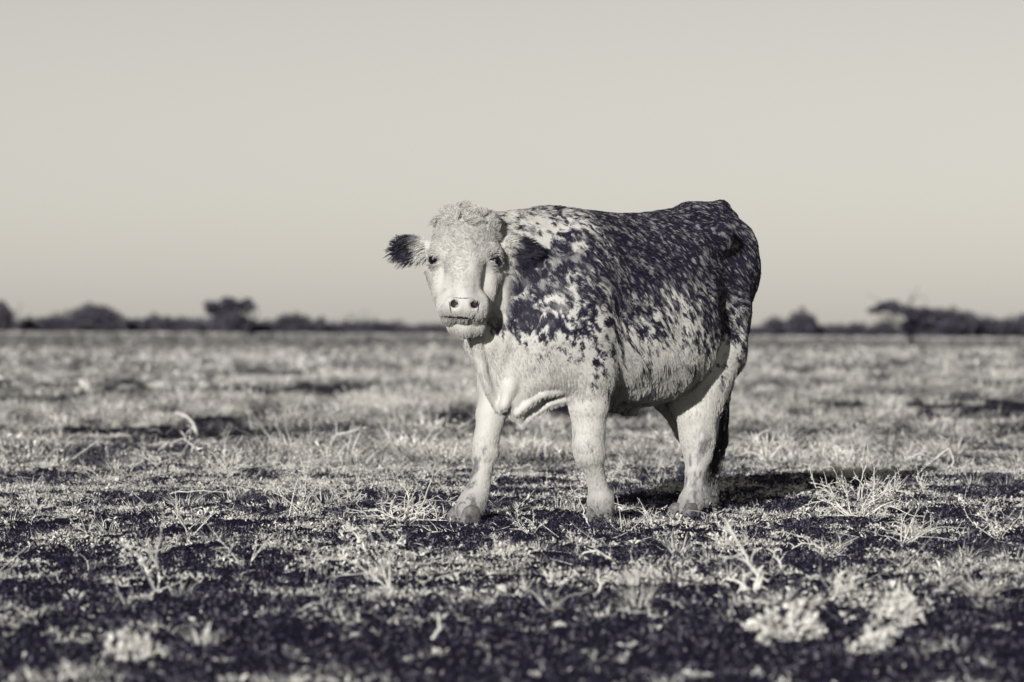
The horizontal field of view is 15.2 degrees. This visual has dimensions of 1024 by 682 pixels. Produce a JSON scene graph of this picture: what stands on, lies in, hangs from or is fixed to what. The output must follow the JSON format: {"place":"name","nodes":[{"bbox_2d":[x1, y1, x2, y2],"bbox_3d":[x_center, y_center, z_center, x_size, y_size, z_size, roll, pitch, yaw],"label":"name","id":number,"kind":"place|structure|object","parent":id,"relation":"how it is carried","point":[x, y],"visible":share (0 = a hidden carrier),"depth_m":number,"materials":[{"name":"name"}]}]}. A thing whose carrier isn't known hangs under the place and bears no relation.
{"place":"outdoors","nodes":[
{"label":"outdoors","id":0,"kind":"place"},
{"bbox_2d":[247,324,272,337],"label":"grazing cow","id":1,"kind":"object","parent":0,"point":[257,328],"visible":1,"depth_m":377.67},
{"bbox_2d":[0,329,1023,681],"bbox_3d":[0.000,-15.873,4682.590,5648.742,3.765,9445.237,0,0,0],"label":"ground","id":2,"kind":"structure","parent":0,"point":[336,391],"depth_m":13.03,"materials":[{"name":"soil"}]},
{"bbox_2d":[0,300,27,331],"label":"thorn tree","id":3,"kind":"object","parent":2,"relation":"on","point":[6,316],"visible":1,"depth_m":489.51,"materials":[{"name":"black plant"}]},
{"bbox_2d":[11,318,41,331],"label":"thorn bush","id":4,"kind":"object","parent":2,"relation":"on","point":[27,324],"visible":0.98,"depth_m":498.76,"materials":[{"name":"black plant"}]},
{"bbox_2d":[4,477,72,506],"bbox_3d":[-2.197,0.697,17.724,0.369,0.149,0.405,0,0,21],"label":"grass tuft","id":5,"kind":"object","parent":2,"relation":"on","point":[24,502],"visible":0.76,"depth_m":17.73,"materials":[{"name":"grey plant"}]},
{"bbox_2d":[28,311,84,331],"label":"thorn bush","id":6,"kind":"object","parent":2,"relation":"on","point":[52,322],"visible":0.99,"depth_m":498.53,"materials":[{"name":"black plant"}]},
{"bbox_2d":[60,300,128,331],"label":"thorn bush","id":7,"kind":"object","parent":2,"relation":"on","point":[93,316],"visible":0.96,"depth_m":502.52,"materials":[{"name":"black plant"}]},
{"bbox_2d":[123,318,147,331],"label":"thorn bush","id":8,"kind":"object","parent":2,"relation":"on","point":[132,325],"visible":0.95,"depth_m":509.19,"materials":[{"name":"black plant"}]},
{"bbox_2d":[104,630,170,661],"bbox_3d":[-0.946,0.778,9.723,0.161,0.100,0.105,0,0,-15],"label":"leafy herb","id":9,"kind":"object","parent":2,"relation":"on","point":[136,644],"visible":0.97,"depth_m":9.72,"materials":[{"name":"white plant"}]},
{"bbox_2d":[143,312,163,330],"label":"thorn bush","id":10,"kind":"object","parent":2,"relation":"on","point":[152,318],"visible":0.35,"depth_m":519.96,"materials":[{"name":"black plant"}]},
{"bbox_2d":[146,537,173,552],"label":"grass tuft","id":11,"kind":"object","parent":2,"relation":"on","point":[155,545],"visible":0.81,"depth_m":14.13,"materials":[{"name":"grey plant"}]},
{"bbox_2d":[149,314,192,331],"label":"thorn bush","id":12,"kind":"object","parent":2,"relation":"on","point":[167,323],"visible":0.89,"depth_m":508.94,"materials":[{"name":"black plant"}]},
{"bbox_2d":[155,429,209,453],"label":"twig","id":13,"kind":"object","parent":2,"relation":"on","point":[172,442],"visible":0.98,"depth_m":25.00,"materials":[{"name":"grey wood"}]},
{"bbox_2d":[175,412,197,434],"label":"curved stem","id":14,"kind":"object","parent":2,"relation":"on","point":[193,427],"visible":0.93,"depth_m":30.22,"materials":[{"name":"white plant"}]},
{"bbox_2d":[177,320,219,332],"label":"thorn bush","id":15,"kind":"object","parent":2,"relation":"on","point":[197,326],"visible":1,"depth_m":498.86,"materials":[{"name":"black plant"}]},
{"bbox_2d":[164,477,233,494],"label":"fallen twig","id":16,"kind":"object","parent":2,"relation":"on","point":[197,490],"visible":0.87,"depth_m":18.77,"materials":[{"name":"grey wood"}]},
{"bbox_2d":[169,621,230,645],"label":"grass tuft","id":17,"kind":"object","parent":2,"relation":"on","point":[206,637],"visible":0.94,"depth_m":10.13,"materials":[{"name":"beige plant"}]},
{"bbox_2d":[202,445,247,475],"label":"leafy herb","id":18,"kind":"object","parent":2,"relation":"on","point":[224,468],"visible":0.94,"depth_m":21.25,"materials":[{"name":"beige plant"}]},
{"bbox_2d":[202,296,260,332],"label":"thorn tree","id":19,"kind":"object","parent":2,"relation":"on","point":[232,309],"visible":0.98,"depth_m":504.23,"materials":[{"name":"black plant"}]},
{"bbox_2d":[272,310,308,332],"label":"thorn bush","id":20,"kind":"object","parent":2,"relation":"on","point":[280,322],"visible":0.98,"depth_m":509.47,"materials":[{"name":"black plant"}]},
{"bbox_2d":[299,314,327,333],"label":"thorn bush","id":21,"kind":"object","parent":2,"relation":"on","point":[319,322],"visible":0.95,"depth_m":511.28,"materials":[{"name":"black plant"}]},
{"bbox_2d":[317,479,366,507],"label":"budded herb","id":22,"kind":"object","parent":2,"relation":"on","point":[346,496],"visible":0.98,"depth_m":17.77,"materials":[{"name":"grey plant"}]},
{"bbox_2d":[323,321,366,333],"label":"thorn bush","id":23,"kind":"object","parent":2,"relation":"on","point":[330,329],"visible":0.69,"depth_m":514.65,"materials":[{"name":"black plant"}]},
{"bbox_2d":[337,313,355,333],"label":"leafless tree","id":24,"kind":"object","parent":2,"relation":"on","point":[348,321],"visible":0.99,"depth_m":480.02,"materials":[{"name":"black plant"}]},
{"bbox_2d":[330,420,367,443],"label":"fallen twig","id":25,"kind":"object","parent":2,"relation":"on","point":[353,429],"visible":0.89,"depth_m":26.28,"materials":[{"name":"grey wood"}]},
{"bbox_2d":[341,520,366,551],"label":"leaning sprig","id":26,"kind":"object","parent":2,"relation":"on","point":[361,538],"visible":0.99,"depth_m":13.84,"materials":[{"name":"white plant"}]},
{"bbox_2d":[351,310,384,346],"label":"bare sapling","id":27,"kind":"object","parent":2,"relation":"on","point":[366,327],"visible":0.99,"depth_m":300.13,"materials":[{"name":"black plant"}]},
{"bbox_2d":[356,562,395,581],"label":"grass tuft","id":28,"kind":"object","parent":2,"relation":"on","point":[374,573],"visible":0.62,"depth_m":12.73,"materials":[{"name":"grey plant"}]},
{"bbox_2d":[364,319,414,333],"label":"thorn bush","id":29,"kind":"object","parent":2,"relation":"on","point":[381,327],"visible":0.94,"depth_m":498.82,"materials":[{"name":"black plant"}]},
{"bbox_2d":[384,535,405,546],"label":"leaning sprig","id":30,"kind":"object","parent":2,"relation":"on","point":[401,543],"visible":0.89,"depth_m":14.14,"materials":[{"name":"beige plant"}]},
{"bbox_2d":[343,466,449,520],"bbox_3d":[-0.478,0.651,16.449,0.478,0.240,0.230,0,0,37],"label":"dry bush","id":31,"kind":"object","parent":2,"relation":"on","point":[418,513],"visible":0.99,"depth_m":16.41,"materials":[{"name":"beige plant"}]},
{"bbox_2d":[404,322,448,333],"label":"thorn bush","id":32,"kind":"object","parent":2,"relation":"on","point":[436,328],"visible":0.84,"depth_m":503.84,"materials":[{"name":"black plant"}]},
{"bbox_2d":[419,518,453,532],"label":"fallen twig","id":33,"kind":"object","parent":2,"relation":"on","point":[436,528],"visible":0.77,"depth_m":15.56,"materials":[{"name":"grey plant"}]},
{"bbox_2d":[431,612,443,639],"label":"upright stalk","id":34,"kind":"object","parent":2,"relation":"on","point":[433,637],"visible":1,"depth_m":10.30,"materials":[{"name":"white plant"}]},
{"bbox_2d":[490,534,527,557],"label":"leafy herb","id":35,"kind":"object","parent":2,"relation":"on","point":[501,550],"visible":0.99,"depth_m":13.58,"materials":[{"name":"beige plant"}]},
{"bbox_2d":[0,342,1023,399],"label":"distant grass","id":36,"kind":"structure","parent":2,"relation":"on","point":[827,356],"depth_m":104.91,"materials":[{"name":"grey plant"}]},
{"bbox_2d":[0,429,1023,681],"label":"dry herbs","id":37,"kind":"object","parent":2,"relation":"on","point":[298,547],"visible":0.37,"depth_m":16.10,"materials":[{"name":"grey plant"}]},
{"bbox_2d":[0,435,1023,681],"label":"scattered herbs","id":38,"kind":"object","parent":2,"relation":"on","point":[620,659],"visible":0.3,"depth_m":13.01,"materials":[{"name":"grey plant"}]},
{"bbox_2d":[0,330,1023,355],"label":"farthest grass","id":39,"kind":"structure","parent":2,"relation":"on","point":[429,334],"depth_m":359.89,"materials":[{"name":"grey plant"}]},
{"bbox_2d":[0,361,1023,465],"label":"pale tussocks","id":40,"kind":"object","parent":2,"relation":"on","point":[934,387],"visible":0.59,"depth_m":37.90,"materials":[{"name":"grey plant"}]},
{"bbox_2d":[0,383,1023,469],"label":"dry sward","id":41,"kind":"structure","parent":2,"relation":"on","point":[611,425],"depth_m":30.15,"materials":[{"name":"grey plant"}]},
{"bbox_2d":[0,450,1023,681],"bbox_3d":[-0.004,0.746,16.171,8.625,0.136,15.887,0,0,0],"label":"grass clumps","id":42,"kind":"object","parent":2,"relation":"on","point":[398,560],"visible":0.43,"depth_m":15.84,"materials":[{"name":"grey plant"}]},
{"bbox_2d":[0,442,1023,615],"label":"stray tufts","id":43,"kind":"object","parent":2,"relation":"on","point":[570,506],"visible":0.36,"depth_m":17.18,"materials":[{"name":"grey plant"}]},
{"bbox_2d":[0,411,1023,611],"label":"strewn stalks","id":44,"kind":"object","parent":2,"relation":"on","point":[496,503],"visible":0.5,"depth_m":16.94,"materials":[{"name":"grey plant"}]},
{"bbox_2d":[8,315,1022,337],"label":"distant scrub","id":45,"kind":"object","parent":2,"relation":"on","point":[347,331],"visible":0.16,"depth_m":514.13,"materials":[{"name":"grey plant"}]},
{"bbox_2d":[17,414,1023,611],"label":"brittle sprigs","id":46,"kind":"object","parent":2,"relation":"on","point":[141,560],"visible":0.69,"depth_m":15.36,"materials":[{"name":"grey plant"}]},
{"bbox_2d":[514,572,533,591],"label":"grass tuft","id":47,"kind":"object","parent":2,"relation":"on","point":[524,583],"visible":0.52,"depth_m":12.16,"materials":[{"name":"grey plant"}]},
{"bbox_2d":[540,561,575,585],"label":"leafy herb","id":48,"kind":"object","parent":2,"relation":"on","point":[551,575],"visible":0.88,"depth_m":12.36,"materials":[{"name":"beige plant"}]},
{"bbox_2d":[548,492,571,508],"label":"grass tuft","id":49,"kind":"object","parent":2,"relation":"on","point":[560,503],"visible":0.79,"depth_m":17.30,"materials":[{"name":"grey plant"}]},
{"bbox_2d":[384,199,760,523],"bbox_3d":[0.377,0.086,16.878,0.833,1.461,2.233,0,0,38],"label":"cow","id":50,"kind":"object","parent":2,"relation":"on","point":[590,319],"visible":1,"depth_m":16.45},
{"bbox_2d":[568,482,589,526],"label":"budded sprig","id":51,"kind":"object","parent":2,"relation":"on","point":[579,497],"visible":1,"depth_m":16.10,"materials":[{"name":"beige plant"}]},
{"bbox_2d":[578,546,616,564],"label":"fallen twig","id":52,"kind":"object","parent":2,"relation":"on","point":[596,551],"visible":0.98,"depth_m":13.47,"materials":[{"name":"grey wood"}]},
{"bbox_2d":[595,570,604,594],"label":"upright stalk","id":53,"kind":"object","parent":2,"relation":"on","point":[600,586],"visible":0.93,"depth_m":11.90,"materials":[{"name":"beige plant"}]},
{"bbox_2d":[619,565,646,585],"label":"grass tuft","id":54,"kind":"object","parent":2,"relation":"on","point":[633,581],"visible":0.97,"depth_m":12.06,"materials":[{"name":"white plant"}]},
{"bbox_2d":[622,499,660,519],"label":"bare shrub","id":55,"kind":"object","parent":2,"relation":"on","point":[644,513],"visible":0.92,"depth_m":16.55,"materials":[{"name":"grey plant"}]},
{"bbox_2d":[655,530,696,555],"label":"grass tuft","id":56,"kind":"object","parent":2,"relation":"on","point":[672,550],"visible":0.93,"depth_m":13.93,"materials":[{"name":"grey plant"}]},
{"bbox_2d":[694,526,747,547],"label":"leafy herb","id":57,"kind":"object","parent":2,"relation":"on","point":[716,539],"visible":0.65,"depth_m":14.39,"materials":[{"name":"beige plant"}]},
{"bbox_2d":[714,511,762,592],"bbox_3d":[0.697,0.650,11.908,0.150,0.265,0.086,0,0,32],"label":"forked branch","id":58,"kind":"object","parent":2,"relation":"on","point":[731,533],"visible":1,"depth_m":11.90,"materials":[{"name":"beige plant"}]},
{"bbox_2d":[724,568,768,594],"bbox_3d":[0.742,0.745,11.897,0.144,0.085,0.112,0,0,-38],"label":"shoot cluster","id":59,"kind":"object","parent":2,"relation":"on","point":[756,585],"visible":0.99,"depth_m":11.88,"materials":[{"name":"white plant"}]},
{"bbox_2d":[750,325,768,335],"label":"thorn bush","id":60,"kind":"object","parent":2,"relation":"on","point":[756,329],"visible":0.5,"depth_m":509.27,"materials":[{"name":"black plant"}]},
{"bbox_2d":[734,430,787,461],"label":"stubby plant","id":61,"kind":"object","parent":2,"relation":"on","point":[760,447],"visible":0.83,"depth_m":23.70,"materials":[{"name":"beige plant"}]},
{"bbox_2d":[759,315,791,335],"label":"thorn bush","id":62,"kind":"object","parent":2,"relation":"on","point":[775,327],"visible":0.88,"depth_m":504.31,"materials":[{"name":"black plant"}]},
{"bbox_2d":[766,546,784,567],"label":"dead twig","id":63,"kind":"object","parent":2,"relation":"on","point":[777,558],"visible":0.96,"depth_m":12.96,"materials":[{"name":"beige plant"}]},
{"bbox_2d":[740,599,827,642],"bbox_3d":[0.733,0.752,10.293,0.236,0.127,0.199,0,0,0],"label":"leafy herb","id":64,"kind":"object","parent":2,"relation":"on","point":[798,628],"visible":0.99,"depth_m":10.29,"materials":[{"name":"white plant"}]},
{"bbox_2d":[778,306,818,336],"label":"thorn bush","id":65,"kind":"object","parent":2,"relation":"on","point":[798,323],"visible":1,"depth_m":498.93,"materials":[{"name":"black plant"}]},
{"bbox_2d":[787,536,823,552],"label":"fallen twig","id":66,"kind":"object","parent":2,"relation":"on","point":[811,543],"visible":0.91,"depth_m":14.11,"materials":[{"name":"white wood"}]},
{"bbox_2d":[809,324,852,335],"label":"thorn bush","id":67,"kind":"object","parent":2,"relation":"on","point":[824,331],"visible":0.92,"depth_m":503.65,"materials":[{"name":"black plant"}]},
{"bbox_2d":[833,563,866,592],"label":"leafy herb","id":68,"kind":"object","parent":2,"relation":"on","point":[853,586],"visible":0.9,"depth_m":11.78,"materials":[{"name":"beige plant"}]},
{"bbox_2d":[834,321,874,335],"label":"thorn bush","id":69,"kind":"object","parent":2,"relation":"on","point":[857,329],"visible":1,"depth_m":500.16,"materials":[{"name":"black plant"}]},
{"bbox_2d":[799,460,922,516],"bbox_3d":[1.509,0.639,16.636,0.544,0.259,0.356,0,0,0],"label":"dry bush","id":70,"kind":"object","parent":2,"relation":"on","point":[874,500],"visible":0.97,"depth_m":16.63,"materials":[{"name":"white plant"}]},
{"bbox_2d":[857,444,868,500],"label":"bare stalk","id":71,"kind":"object","parent":2,"relation":"on","point":[862,474],"visible":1,"depth_m":16.86,"materials":[{"name":"grey plant"}]},
{"bbox_2d":[852,617,901,653],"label":"leafy herb","id":72,"kind":"object","parent":2,"relation":"on","point":[872,639],"visible":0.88,"depth_m":9.99,"materials":[{"name":"white plant"}]},
{"bbox_2d":[869,317,922,336],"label":"thorn bush","id":73,"kind":"object","parent":2,"relation":"on","point":[886,331],"visible":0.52,"depth_m":499.40,"materials":[{"name":"black plant"}]},
{"bbox_2d":[870,590,925,626],"bbox_3d":[1.071,0.742,10.626,0.142,0.106,0.117,0,0,-17],"label":"leafy herb","id":74,"kind":"object","parent":2,"relation":"on","point":[902,613],"visible":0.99,"depth_m":10.61,"materials":[{"name":"white plant"}]},
{"bbox_2d":[898,581,917,607],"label":"dead twig","id":75,"kind":"object","parent":2,"relation":"on","point":[906,589],"visible":0.54,"depth_m":11.16,"materials":[{"name":"grey wood"}]},
{"bbox_2d":[866,287,953,348],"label":"spreading tree","id":76,"kind":"object","parent":2,"relation":"on","point":[917,318],"visible":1,"depth_m":299.27,"materials":[{"name":"black plant"}]},
{"bbox_2d":[897,512,934,530],"bbox_3d":[1.635,0.744,15.498,0.182,0.098,0.141,0,0,0],"label":"twig mat","id":77,"kind":"object","parent":2,"relation":"on","point":[914,521],"visible":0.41,"depth_m":15.49,"materials":[{"name":"grey plant"}]},
{"bbox_2d":[917,307,964,336],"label":"thorn bush","id":78,"kind":"object","parent":2,"relation":"on","point":[956,327],"visible":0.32,"depth_m":493.92,"materials":[{"name":"black plant"}]},
{"bbox_2d":[908,435,976,469],"bbox_3d":[2.536,0.651,22.352,0.415,0.214,0.210,0,0,27],"label":"fallen twig","id":79,"kind":"object","parent":2,"relation":"on","point":[934,459],"visible":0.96,"depth_m":22.35,"materials":[{"name":"grey wood"}]},
{"bbox_2d":[938,305,979,337],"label":"thorn bush","id":80,"kind":"object","parent":2,"relation":"on","point":[968,319],"visible":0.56,"depth_m":499.26,"materials":[{"name":"black plant"}]},
{"bbox_2d":[947,541,994,555],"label":"grass tuft","id":81,"kind":"object","parent":2,"relation":"on","point":[962,552],"visible":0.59,"depth_m":13.95,"materials":[{"name":"grey plant"}]},
{"bbox_2d":[943,569,1023,596],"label":"grass tuft","id":82,"kind":"object","parent":2,"relation":"on","point":[972,589],"visible":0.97,"depth_m":11.54,"materials":[{"name":"grey plant"}]},
{"bbox_2d":[966,313,1009,337],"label":"thorn bush","id":83,"kind":"object","parent":2,"relation":"on","point":[987,323],"visible":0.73,"depth_m":504.50,"materials":[{"name":"black plant"}]},
{"bbox_2d":[997,312,1023,337],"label":"thorn bush","id":84,"kind":"object","parent":2,"relation":"on","point":[1010,328],"visible":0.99,"depth_m":499.45,"materials":[{"name":"black plant"}]},
{"bbox_2d":[0,0,1023,327],"label":"sky","id":85,"kind":"structure","parent":0,"point":[161,157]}
]}

